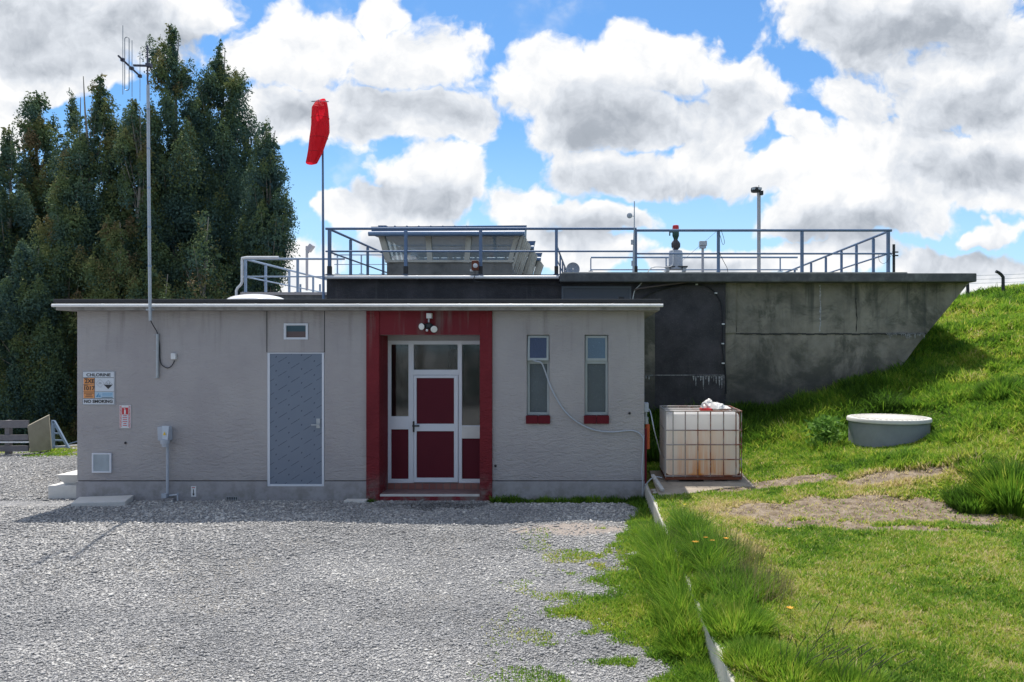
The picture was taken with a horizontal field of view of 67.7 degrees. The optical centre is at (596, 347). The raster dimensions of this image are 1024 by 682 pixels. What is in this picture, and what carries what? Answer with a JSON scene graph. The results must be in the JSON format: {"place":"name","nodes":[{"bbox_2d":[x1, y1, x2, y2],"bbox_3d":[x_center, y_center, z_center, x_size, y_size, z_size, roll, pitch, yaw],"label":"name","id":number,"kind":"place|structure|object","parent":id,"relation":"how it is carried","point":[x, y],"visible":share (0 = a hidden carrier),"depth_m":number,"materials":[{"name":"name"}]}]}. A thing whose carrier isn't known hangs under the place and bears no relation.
{"place":"outdoors","nodes":[
{"label":"outdoors","id":0,"kind":"place"},
{"bbox_2d":[0,444,675,681],"bbox_3d":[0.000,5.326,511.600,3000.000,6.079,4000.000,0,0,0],"label":"ground","id":1,"kind":"structure","parent":0,"point":[562,531],"depth_m":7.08,"materials":[{"name":"gravel"}]},
{"bbox_2d":[0,420,28,454],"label":"timber fence","id":2,"kind":"object","parent":1,"relation":"on","point":[8,438],"visible":0.85,"depth_m":16.67,"materials":[{"name":"grey wood"}]},
{"bbox_2d":[0,125,42,376],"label":"gum tree","id":3,"kind":"object","parent":1,"relation":"on","point":[19,207],"visible":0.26,"depth_m":27.81,"materials":[{"name":"green plant"}]},
{"bbox_2d":[1,90,61,277],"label":"gum tree","id":4,"kind":"object","parent":1,"relation":"on","point":[36,129],"visible":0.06,"depth_m":29.57,"materials":[{"name":"green plant"}]},
{"bbox_2d":[0,238,76,447],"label":"gum tree","id":5,"kind":"object","parent":1,"relation":"on","point":[20,394],"visible":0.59,"depth_m":24.00,"materials":[{"name":"green plant"}]},
{"bbox_2d":[28,415,51,451],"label":"wing wall","id":6,"kind":"structure","parent":1,"relation":"on","point":[39,432],"depth_m":16.93,"materials":[{"name":"concrete"}]},
{"bbox_2d":[10,171,97,445],"bbox_3d":[-17.879,-0.054,25.506,3.632,11.785,3.658,0,0,0],"label":"gum tree","id":7,"kind":"object","parent":1,"relation":"on","point":[56,279],"visible":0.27,"depth_m":24.97,"materials":[{"name":"green plant"}]},
{"bbox_2d":[48,470,77,498],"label":"concrete steps","id":8,"kind":"structure","parent":1,"relation":"on","point":[65,488],"depth_m":11.70,"materials":[{"name":"concrete"}]},
{"bbox_2d":[51,420,76,448],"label":"metal gate","id":9,"kind":"structure","parent":1,"relation":"on","point":[54,424],"depth_m":17.77,"materials":[{"name":"metal"}]},
{"bbox_2d":[30,87,98,255],"bbox_3d":[-20.469,-2.051,29.458,4.038,16.186,3.740,0,0,-43],"label":"gum tree","id":10,"kind":"object","parent":1,"relation":"on","point":[71,106],"visible":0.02,"depth_m":29.07,"materials":[{"name":"green plant"}]},
{"bbox_2d":[35,74,143,433],"bbox_3d":[-17.653,-1.968,26.857,4.302,15.766,4.419,0,0,-28],"label":"gum tree","id":11,"kind":"object","parent":1,"relation":"on","point":[84,161],"visible":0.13,"depth_m":26.32,"materials":[{"name":"green plant"}]},
{"bbox_2d":[71,495,132,506],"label":"concrete slab","id":12,"kind":"structure","parent":1,"relation":"on","point":[121,500],"depth_m":11.22,"materials":[{"name":"concrete"}]},
{"bbox_2d":[66,214,144,394],"bbox_3d":[-15.956,0.588,25.003,2.735,10.018,2.458,0,0,0],"label":"gum tree","id":13,"kind":"object","parent":1,"relation":"on","point":[110,278],"visible":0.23,"depth_m":24.62,"materials":[{"name":"green plant"}]},
{"bbox_2d":[73,98,189,418],"bbox_3d":[-16.314,-1.478,26.353,4.024,14.577,4.258,0,0,0],"label":"gum tree","id":14,"kind":"object","parent":1,"relation":"on","point":[127,146],"visible":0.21,"depth_m":26.14,"materials":[{"name":"green plant"}]},
{"bbox_2d":[121,265,174,298],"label":"gum tree","id":15,"kind":"object","parent":1,"relation":"on","point":[139,290],"visible":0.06,"depth_m":24.38,"materials":[{"name":"green plant"}]},
{"bbox_2d":[92,23,235,298],"bbox_3d":[-15.636,-3.052,27.969,4.792,17.970,4.790,0,0,0],"label":"gum tree","id":16,"kind":"object","parent":1,"relation":"on","point":[176,160],"visible":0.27,"depth_m":27.16,"materials":[{"name":"green plant"}]},
{"bbox_2d":[163,210,240,298],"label":"gum tree","id":17,"kind":"object","parent":1,"relation":"on","point":[201,257],"visible":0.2,"depth_m":25.86,"materials":[{"name":"green plant"}]},
{"bbox_2d":[165,38,281,297],"bbox_3d":[-14.661,-3.122,29.572,4.415,17.884,5.357,0,0,0],"label":"gum tree","id":18,"kind":"object","parent":1,"relation":"on","point":[229,160],"visible":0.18,"depth_m":28.56,"materials":[{"name":"green plant"}]},
{"bbox_2d":[230,118,300,291],"bbox_3d":[-12.054,-1.654,27.552,2.329,13.572,2.588,0,0,0],"label":"gum tree","id":19,"kind":"object","parent":1,"relation":"on","point":[267,222],"visible":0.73,"depth_m":27.21,"materials":[{"name":"green plant"}]},
{"bbox_2d":[344,499,367,502],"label":"paving slab","id":20,"kind":"structure","parent":1,"relation":"on","point":[357,500],"depth_m":11.40,"materials":[{"name":"concrete"}]},
{"bbox_2d":[51,297,662,500],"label":"utility building","id":21,"kind":"structure","parent":1,"relation":"on","point":[312,399],"depth_m":11.60,"materials":[{"name":"grey paint"}]},
{"bbox_2d":[82,371,114,404],"bbox_3d":[-7.617,0.613,11.590,0.500,0.520,0.016,0,0,0],"label":"hazard sign","id":22,"kind":"object","parent":21,"relation":"attached to","point":[98,387],"visible":1,"depth_m":11.59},
{"bbox_2d":[92,453,111,472],"bbox_3d":[-7.563,1.757,11.584,0.293,0.300,0.028,0,0,0],"label":"wall vent","id":23,"kind":"object","parent":21,"relation":"attached to","point":[101,462],"depth_m":11.58,"materials":[{"name":"white metal"}]},
{"bbox_2d":[119,405,130,427],"bbox_3d":[-7.210,1.052,11.590,0.173,0.350,0.016,0,0,0],"label":"fire sign","id":24,"kind":"object","parent":21,"relation":"attached to","point":[124,416],"visible":1,"depth_m":11.59,"materials":[{"name":"white paint"}]},
{"bbox_2d":[118,25,153,320],"bbox_3d":[-6.742,-2.540,11.180,0.391,4.273,0.624,0,0,0],"label":"antenna mast","id":25,"kind":"object","parent":21,"relation":"attached to","point":[148,66],"visible":1,"depth_m":11.15,"materials":[{"name":"metal"}]},
{"bbox_2d":[154,334,158,377],"bbox_3d":[-6.717,0.122,11.572,0.072,0.670,0.048,0,0,0],"label":"conduit","id":26,"kind":"object","parent":21,"relation":"attached to","point":[157,355],"visible":1,"depth_m":11.55,"materials":[{"name":"metal"}]},
{"bbox_2d":[157,426,178,500],"bbox_3d":[-6.501,1.768,11.491,0.303,1.178,0.211,0,0,0],"label":"power inlet","id":27,"kind":"object","parent":21,"relation":"attached to","point":[164,433],"visible":0.96,"depth_m":11.50,"materials":[{"name":"metal"}]},
{"bbox_2d":[227,294,282,298],"bbox_3d":[-5.604,-0.809,12.500,0.963,0.155,0.963,0,0,0],"label":"dome skylight","id":28,"kind":"object","parent":21,"relation":"on","point":[253,296],"visible":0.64,"depth_m":12.16,"materials":[{"name":"plastic"}]},
{"bbox_2d":[267,353,324,485],"bbox_3d":[-4.603,1.094,11.600,0.865,2.046,0.100,0,0,0],"label":"service door","id":29,"kind":"structure","parent":21,"relation":"in","point":[295,381],"depth_m":11.60,"materials":[{"name":"grey metal"}]},
{"bbox_2d":[284,323,307,339],"bbox_3d":[-4.600,-0.253,11.634,0.369,0.249,0.092,0,0,0],"label":"vent window","id":30,"kind":"structure","parent":21,"relation":"in","point":[292,331],"depth_m":11.62,"materials":[{"name":"white metal"}]},
{"bbox_2d":[306,99,329,298],"bbox_3d":[-5.720,-3.064,15.544,0.474,4.145,0.356,0,0,0],"label":"windsock","id":31,"kind":"object","parent":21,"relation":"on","point":[319,131],"visible":1,"depth_m":15.44,"materials":[{"name":"fabric"}]},
{"bbox_2d":[418,313,437,332],"bbox_3d":[-2.546,-0.376,11.456,0.230,0.303,0.211,0,0,-42],"label":"security light","id":32,"kind":"object","parent":21,"relation":"attached to","point":[431,327],"visible":1,"depth_m":11.43,"materials":[{"name":"white paint"}]},
{"bbox_2d":[412,375,457,481],"bbox_3d":[-2.551,1.282,12.012,0.714,1.699,0.105,0,0,0],"label":"entrance door","id":33,"kind":"structure","parent":21,"relation":"in","point":[435,423],"depth_m":12.03,"materials":[{"name":"red metal"}]},
{"bbox_2d":[527,335,548,414],"bbox_3d":[-0.893,0.417,11.643,0.341,1.227,0.135,0,0,0],"label":"window","id":34,"kind":"structure","parent":21,"relation":"in","point":[537,345],"depth_m":11.66,"materials":[{"name":"grey glass"}]},
{"bbox_2d":[534,360,642,438],"bbox_3d":[-0.127,0.800,11.577,1.724,1.233,0.100,0,0,0],"label":"hanging hose","id":35,"kind":"object","parent":21,"relation":"hanging from","point":[573,418],"visible":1,"depth_m":11.57,"materials":[{"name":"rubber"}]},
{"bbox_2d":[585,335,607,414],"bbox_3d":[0.000,0.417,11.672,0.354,1.227,0.075,0,0,0],"label":"window","id":36,"kind":"structure","parent":21,"relation":"in","point":[596,346],"depth_m":11.66,"materials":[{"name":"grey glass"}]},
{"bbox_2d":[644,428,646,483],"bbox_3d":[0.753,1.757,11.620,0.033,1.047,0.033,0,0,22],"label":"corner pipe","id":37,"kind":"object","parent":21,"relation":"attached to","point":[645,454],"visible":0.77,"depth_m":11.61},
{"bbox_2d":[644,402,648,423],"bbox_3d":[0.763,1.010,11.740,0.080,0.327,0.160,0,0,0],"label":"corner meter","id":38,"kind":"object","parent":21,"relation":"attached to","point":[646,407],"visible":0.84,"depth_m":11.66,"materials":[{"name":"metal"}]},
{"bbox_2d":[645,424,649,448],"bbox_3d":[0.788,1.370,11.720,0.070,0.380,0.070,0,0,0],"label":"standpipe","id":39,"kind":"object","parent":21,"relation":"attached to","point":[647,426],"visible":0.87,"depth_m":11.69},
{"bbox_2d":[0,447,719,681],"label":"weeds","id":40,"kind":"object","parent":1,"relation":"on","point":[621,619],"visible":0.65,"depth_m":6.67,"materials":[{"name":"green plant"}]},
{"bbox_2d":[325,274,559,298],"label":"gallery block","id":41,"kind":"structure","parent":1,"relation":"on","point":[402,286],"depth_m":16.00,"materials":[{"name":"paint"}]},
{"bbox_2d":[240,292,326,298],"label":"platform","id":42,"kind":"structure","parent":41,"relation":"attached to","point":[300,295],"depth_m":19.56,"materials":[{"name":"concrete"}]},
{"bbox_2d":[235,256,278,295],"bbox_3d":[-8.751,-1.722,19.520,1.122,1.290,0.068,0,0,0],"label":"handrail","id":43,"kind":"object","parent":42,"relation":"attached to","point":[254,257],"visible":0.87,"depth_m":19.50,"materials":[{"name":"metal"}]},
{"bbox_2d":[247,260,326,291],"bbox_3d":[-9.124,-1.889,23.400,0.120,0.895,7.400,0,0,0],"label":"guard rail","id":44,"kind":"object","parent":42,"relation":"on","point":[289,285],"visible":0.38,"depth_m":21.90,"materials":[{"name":"metal"}]},
{"bbox_2d":[243,258,344,291],"bbox_3d":[-7.851,-1.889,19.650,2.636,0.895,0.120,0,0,0],"label":"guard rail","id":45,"kind":"object","parent":42,"relation":"on","point":[245,276],"visible":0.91,"depth_m":19.63,"materials":[{"name":"metal"}]},
{"bbox_2d":[305,243,314,290],"bbox_3d":[-8.928,-2.517,23.600,0.263,1.454,0.220,0,0,0],"label":"lamp mast","id":46,"kind":"object","parent":42,"relation":"on","point":[309,248],"visible":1,"depth_m":23.56,"materials":[{"name":"metal"}]},
{"bbox_2d":[334,254,386,273],"bbox_3d":[-7.649,-2.723,24.600,1.725,0.640,0.120,0,0,0],"label":"guard rail","id":47,"kind":"object","parent":41,"relation":"on","point":[337,264],"visible":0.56,"depth_m":24.58,"materials":[{"name":"metal"}]},
{"bbox_2d":[332,230,393,273],"bbox_3d":[-5.602,-2.028,18.555,0.120,0.987,5.210,0,0,0],"label":"guard rail","id":48,"kind":"object","parent":41,"relation":"on","point":[350,259],"visible":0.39,"depth_m":17.87,"materials":[{"name":"metal"}]},
{"bbox_2d":[368,225,530,273],"bbox_3d":[-3.283,-2.140,17.828,3.485,1.206,2.344,0,0,0],"label":"glazed gallery","id":49,"kind":"object","parent":41,"relation":"on","point":[466,239],"visible":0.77,"depth_m":17.05,"materials":[{"name":"glass"}]},
{"bbox_2d":[398,241,537,273],"bbox_3d":[-3.283,-2.140,20.078,3.485,1.206,1.944,0,0,0],"label":"glazed gallery","id":50,"kind":"object","parent":41,"relation":"on","point":[530,262],"visible":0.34,"depth_m":19.77,"materials":[{"name":"glass"}]},
{"bbox_2d":[325,227,637,274],"bbox_3d":[-2.401,-2.033,15.900,6.566,0.997,0.120,0,0,0],"label":"guard rail","id":51,"kind":"object","parent":41,"relation":"on","point":[405,251],"visible":0.88,"depth_m":15.88,"materials":[{"name":"metal"}]},
{"bbox_2d":[470,261,561,285],"bbox_3d":[-1.681,-1.562,15.819,1.907,0.508,0.165,0,0,-3],"label":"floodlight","id":52,"kind":"object","parent":51,"relation":"attached to","point":[475,265],"visible":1,"depth_m":15.77,"materials":[{"name":"metal"}]},
{"bbox_2d":[627,201,634,271],"bbox_3d":[0.719,-2.324,15.805,0.178,1.483,0.068,0,0,-16],"label":"whip aerial","id":53,"kind":"object","parent":51,"relation":"attached to","point":[629,215],"visible":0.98,"depth_m":15.81,"materials":[{"name":"metal"}]},
{"bbox_2d":[419,253,543,273],"bbox_3d":[-3.283,-2.140,22.503,3.485,1.206,1.994,0,0,0],"label":"glazed gallery","id":54,"kind":"object","parent":41,"relation":"on","point":[538,266],"visible":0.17,"depth_m":21.54,"materials":[{"name":"glass"}]},
{"bbox_2d":[558,248,566,276],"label":"guard rail","id":55,"kind":"object","parent":41,"relation":"on","point":[559,263],"visible":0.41,"depth_m":17.18,"materials":[{"name":"metal"}]},
{"bbox_2d":[568,494,588,503],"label":"grass tuft","id":56,"kind":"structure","parent":1,"relation":"on","point":[576,499],"depth_m":11.41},
{"bbox_2d":[604,494,624,502],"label":"grass tuft","id":57,"kind":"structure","parent":1,"relation":"on","point":[615,498],"depth_m":11.43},
{"bbox_2d":[614,593,660,618],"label":"tall grass","id":58,"kind":"structure","parent":1,"relation":"on","point":[641,599],"depth_m":6.75,"materials":[{"name":"plant"}]},
{"bbox_2d":[626,521,650,534],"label":"tall grass","id":59,"kind":"structure","parent":1,"relation":"on","point":[633,530],"depth_m":9.22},
{"bbox_2d":[647,440,659,462],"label":"tussock","id":60,"kind":"object","parent":1,"relation":"on","point":[653,454],"visible":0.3,"depth_m":13.35,"materials":[{"name":"green plant"}]},
{"bbox_2d":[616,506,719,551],"bbox_3d":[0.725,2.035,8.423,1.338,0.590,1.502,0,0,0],"label":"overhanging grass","id":61,"kind":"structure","parent":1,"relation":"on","point":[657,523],"depth_m":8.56,"materials":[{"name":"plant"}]},
{"bbox_2d":[641,550,695,597],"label":"tall grass","id":62,"kind":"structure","parent":1,"relation":"on","point":[684,561],"depth_m":7.00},
{"bbox_2d":[648,568,710,624],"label":"tall grass","id":63,"kind":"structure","parent":1,"relation":"on","point":[697,588],"depth_m":6.37,"materials":[{"name":"plant"}]},
{"bbox_2d":[621,504,740,577],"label":"overhanging grass","id":64,"kind":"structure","parent":1,"relation":"on","point":[689,521],"depth_m":7.85,"materials":[{"name":"plant"}]},
{"bbox_2d":[645,483,734,681],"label":"curb","id":65,"kind":"structure","parent":1,"relation":"on","point":[721,671],"depth_m":5.48,"materials":[{"name":"concrete"}]},
{"bbox_2d":[655,591,737,662],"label":"tall grass","id":66,"kind":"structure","parent":1,"relation":"on","point":[687,644],"depth_m":5.71,"materials":[{"name":"plant"}]},
{"bbox_2d":[682,631,723,681],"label":"tall grass","id":67,"kind":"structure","parent":1,"relation":"on","point":[709,665],"depth_m":5.33,"materials":[{"name":"plant"}]},
{"bbox_2d":[617,520,788,647],"bbox_3d":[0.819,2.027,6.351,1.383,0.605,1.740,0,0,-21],"label":"overhanging grass","id":68,"kind":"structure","parent":1,"relation":"on","point":[681,609],"depth_m":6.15,"materials":[{"name":"plant"}]},
{"bbox_2d":[664,637,772,681],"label":"overhanging grass","id":69,"kind":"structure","parent":1,"relation":"on","point":[696,656],"depth_m":5.23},
{"bbox_2d":[0,0,1023,294],"label":"sky","id":70,"kind":"structure","parent":0,"point":[905,117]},
{"bbox_2d":[644,283,1023,681],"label":"grass bank","id":71,"kind":"structure","parent":0,"point":[935,509],"depth_m":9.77,"materials":[{"name":"green plant"}]},
{"bbox_2d":[650,470,754,496],"bbox_3d":[1.613,2.117,11.510,1.475,0.226,2.120,0,0,0],"label":"concrete pad","id":72,"kind":"object","parent":71,"relation":"on","point":[682,486],"visible":0.41,"depth_m":11.25,"materials":[{"name":"concrete"}]},
{"bbox_2d":[651,474,663,490],"bbox_3d":[0.886,1.954,11.000,0.050,0.144,0.613,0,0,-9],"label":"timber batten","id":73,"kind":"object","parent":72,"relation":"on","point":[657,482],"visible":1,"depth_m":10.96,"materials":[{"name":"wood"}]},
{"bbox_2d":[659,405,741,479],"bbox_3d":[1.632,1.474,12.050,1.177,1.064,1.035,0,0,0],"label":"caged container","id":74,"kind":"object","parent":72,"relation":"on","point":[697,442],"visible":0.98,"depth_m":11.58,"materials":[{"name":"plastic"}]},
{"bbox_2d":[701,398,730,408],"bbox_3d":[1.886,0.898,12.019,0.482,0.183,0.401,0,0,0],"label":"plastic sheet","id":75,"kind":"object","parent":74,"relation":"on","point":[708,403],"visible":1,"depth_m":11.92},
{"bbox_2d":[673,532,756,563],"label":"tall grass","id":76,"kind":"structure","parent":71,"relation":"on","point":[735,547],"depth_m":7.33,"materials":[{"name":"plant"}]},
{"bbox_2d":[687,524,774,566],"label":"seed grass","id":77,"kind":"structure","parent":71,"relation":"on","point":[749,549],"depth_m":7.25,"materials":[{"name":"plant"}]},
{"bbox_2d":[687,563,787,601],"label":"tall grass","id":78,"kind":"structure","parent":71,"relation":"on","point":[748,573],"depth_m":6.25,"materials":[{"name":"plant"}]},
{"bbox_2d":[689,596,786,661],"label":"tall grass","id":79,"kind":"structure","parent":71,"relation":"on","point":[741,617],"depth_m":5.47,"materials":[{"name":"plant"}]},
{"bbox_2d":[728,400,763,418],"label":"tussock","id":80,"kind":"object","parent":71,"relation":"on","point":[749,407],"visible":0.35,"depth_m":15.69,"materials":[{"name":"green plant"}]},
{"bbox_2d":[693,553,799,605],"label":"seed grass","id":81,"kind":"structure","parent":71,"relation":"on","point":[778,580],"depth_m":6.29,"materials":[{"name":"plant"}]},
{"bbox_2d":[712,630,797,674],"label":"tall grass","id":82,"kind":"structure","parent":71,"relation":"on","point":[731,655],"depth_m":4.92,"materials":[{"name":"plant"}]},
{"bbox_2d":[559,272,976,413],"bbox_3d":[3.552,0.631,21.120,8.668,4.398,10.960,0,0,0],"label":"concrete tank","id":83,"kind":"object","parent":71,"relation":"on","point":[785,333],"visible":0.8,"depth_m":16.00,"materials":[{"name":"concrete"}]},
{"bbox_2d":[566,262,579,271],"bbox_3d":[-0.546,-1.831,17.625,0.316,0.316,0.090,0,0,0],"label":"satellite dish","id":84,"kind":"object","parent":83,"relation":"on","point":[572,267],"visible":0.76,"depth_m":17.64,"materials":[{"name":"metal"}]},
{"bbox_2d":[635,282,688,290],"bbox_3d":[1.659,-1.329,15.839,1.717,0.270,0.119,0,0,0],"label":"steel conduit","id":85,"kind":"object","parent":83,"relation":"attached to","point":[660,285],"visible":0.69,"depth_m":15.80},
{"bbox_2d":[665,225,687,271],"bbox_3d":[1.767,-2.206,16.800,0.483,1.033,0.310,0,0,0],"label":"level sensor stack","id":86,"kind":"object","parent":83,"relation":"on","point":[678,259],"visible":0.81,"depth_m":16.71,"materials":[{"name":"metal"}]},
{"bbox_2d":[641,284,726,393],"bbox_3d":[1.826,-0.195,15.945,1.834,2.314,0.050,0,0,0],"label":"black hose","id":87,"kind":"object","parent":83,"relation":"attached to","point":[723,324],"visible":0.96,"depth_m":15.93,"materials":[{"name":"plastic"}]},
{"bbox_2d":[589,256,797,271],"bbox_3d":[2.679,-2.330,21.000,5.793,0.412,0.120,0,0,0],"label":"guard rail","id":88,"kind":"object","parent":83,"relation":"on","point":[779,257],"visible":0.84,"depth_m":20.98,"materials":[{"name":"metal"}]},
{"bbox_2d":[699,241,706,271],"bbox_3d":[2.895,-2.480,20.600,0.201,0.841,0.200,0,0,0],"label":"lamp mast","id":89,"kind":"object","parent":83,"relation":"on","point":[702,247],"visible":0.91,"depth_m":20.57,"materials":[{"name":"metal"}]},
{"bbox_2d":[751,187,762,271],"bbox_3d":[3.404,-2.526,16.100,0.254,1.869,0.214,0,0,0],"label":"lamp mast","id":90,"kind":"object","parent":83,"relation":"on","point":[758,191],"visible":0.9,"depth_m":16.07,"materials":[{"name":"grey metal"}]},
{"bbox_2d":[637,229,891,271],"bbox_3d":[3.518,-2.029,15.900,5.355,0.933,0.120,0,0,0],"label":"guard rail","id":91,"kind":"object","parent":83,"relation":"on","point":[802,253],"visible":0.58,"depth_m":15.88,"materials":[{"name":"metal"}]},
{"bbox_2d":[878,244,897,271],"bbox_3d":[6.107,-1.875,15.875,0.415,0.593,0.070,0,0,0],"label":"rail end sensor","id":92,"kind":"object","parent":91,"relation":"attached to","point":[893,257],"visible":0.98,"depth_m":15.85,"materials":[{"name":"black plastic"}]},
{"bbox_2d":[786,232,890,271],"bbox_3d":[6.177,-2.029,21.025,0.120,0.933,10.150,0,0,0],"label":"guard rail","id":93,"kind":"object","parent":83,"relation":"on","point":[873,258],"visible":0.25,"depth_m":17.99,"materials":[{"name":"metal"}]},
{"bbox_2d":[740,421,796,442],"bbox_3d":[3.204,1.607,14.376,1.381,0.462,1.390,0,0,0],"label":"tussock","id":94,"kind":"object","parent":71,"relation":"on","point":[762,430],"visible":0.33,"depth_m":14.12,"materials":[{"name":"green plant"}]},
{"bbox_2d":[737,641,844,681],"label":"tall grass","id":95,"kind":"structure","parent":71,"relation":"on","point":[788,667],"depth_m":4.69,"materials":[{"name":"plant"}]},
{"bbox_2d":[768,396,818,421],"bbox_3d":[4.053,1.277,15.272,1.346,0.611,1.322,0,0,-19],"label":"tussock","id":96,"kind":"object","parent":71,"relation":"on","point":[796,408],"visible":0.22,"depth_m":15.21,"materials":[{"name":"green plant"}]},
{"bbox_2d":[778,630,868,678],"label":"dry stalks","id":97,"kind":"object","parent":71,"relation":"on","point":[818,652],"visible":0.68,"depth_m":4.67,"materials":[{"name":"plant"}]},
{"bbox_2d":[802,413,851,446],"bbox_3d":[4.035,1.453,13.189,0.885,0.664,0.833,0,0,0],"label":"leafy weed","id":98,"kind":"object","parent":71,"relation":"on","point":[822,425],"visible":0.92,"depth_m":13.09,"materials":[{"name":"green plant"}]},
{"bbox_2d":[806,600,851,647],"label":"dry stalks","id":99,"kind":"object","parent":71,"relation":"on","point":[826,627],"visible":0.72,"depth_m":5.11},
{"bbox_2d":[789,654,899,681],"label":"tall grass","id":100,"kind":"structure","parent":71,"relation":"on","point":[854,674],"depth_m":4.61,"materials":[{"name":"plant"}]},
{"bbox_2d":[821,373,881,396],"bbox_3d":[5.281,0.811,15.605,1.374,0.628,1.365,0,0,0],"label":"tussock","id":101,"kind":"object","parent":71,"relation":"on","point":[849,381],"visible":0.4,"depth_m":15.63,"materials":[{"name":"green plant"}]},
{"bbox_2d":[832,629,915,680],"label":"dry stalks","id":102,"kind":"object","parent":71,"relation":"on","point":[871,663],"visible":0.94,"depth_m":4.55,"materials":[{"name":"plant"}]},
{"bbox_2d":[846,413,931,448],"bbox_3d":[5.052,1.605,13.100,1.385,0.850,1.385,0,0,0],"label":"well chamber","id":103,"kind":"object","parent":71,"relation":"on","point":[875,430],"visible":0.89,"depth_m":12.59,"materials":[{"name":"concrete"}]},
{"bbox_2d":[909,364,967,388],"bbox_3d":[6.802,0.591,15.173,1.322,0.604,1.399,0,0,0],"label":"tussock","id":104,"kind":"object","parent":71,"relation":"on","point":[929,373],"visible":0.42,"depth_m":15.25,"materials":[{"name":"green plant"}]},
{"bbox_2d":[924,426,975,443],"bbox_3d":[5.670,1.403,12.195,0.808,0.301,0.828,0,0,0],"label":"tussock","id":105,"kind":"object","parent":71,"relation":"on","point":[934,436],"visible":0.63,"depth_m":12.14,"materials":[{"name":"green plant"}]},
{"bbox_2d":[934,482,997,513],"bbox_3d":[4.857,1.939,9.818,0.945,0.350,0.907,0,0,0],"label":"tussock","id":106,"kind":"object","parent":71,"relation":"on","point":[960,500],"visible":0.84,"depth_m":9.67,"materials":[{"name":"green plant"}]},
{"bbox_2d":[950,451,1003,475],"bbox_3d":[5.430,1.631,10.732,0.872,0.315,0.848,0,0,0],"label":"tussock","id":107,"kind":"object","parent":71,"relation":"on","point":[970,462],"visible":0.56,"depth_m":10.71,"materials":[{"name":"green plant"}]},
{"bbox_2d":[954,456,1023,517],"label":"tussock","id":108,"kind":"object","parent":71,"relation":"on","point":[1002,485],"visible":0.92,"depth_m":9.63,"materials":[{"name":"green plant"}]},
{"bbox_2d":[963,374,1023,400],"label":"tussock","id":109,"kind":"object","parent":71,"relation":"on","point":[980,391],"visible":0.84,"depth_m":13.12,"materials":[{"name":"green plant"}]},
{"bbox_2d":[995,270,1004,290],"bbox_3d":[11.186,-1.705,21.000,0.263,0.920,0.090,0,0,0],"label":"fence post","id":110,"kind":"object","parent":71,"relation":"on","point":[1002,279],"visible":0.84,"depth_m":20.96,"materials":[{"name":"black metal"}]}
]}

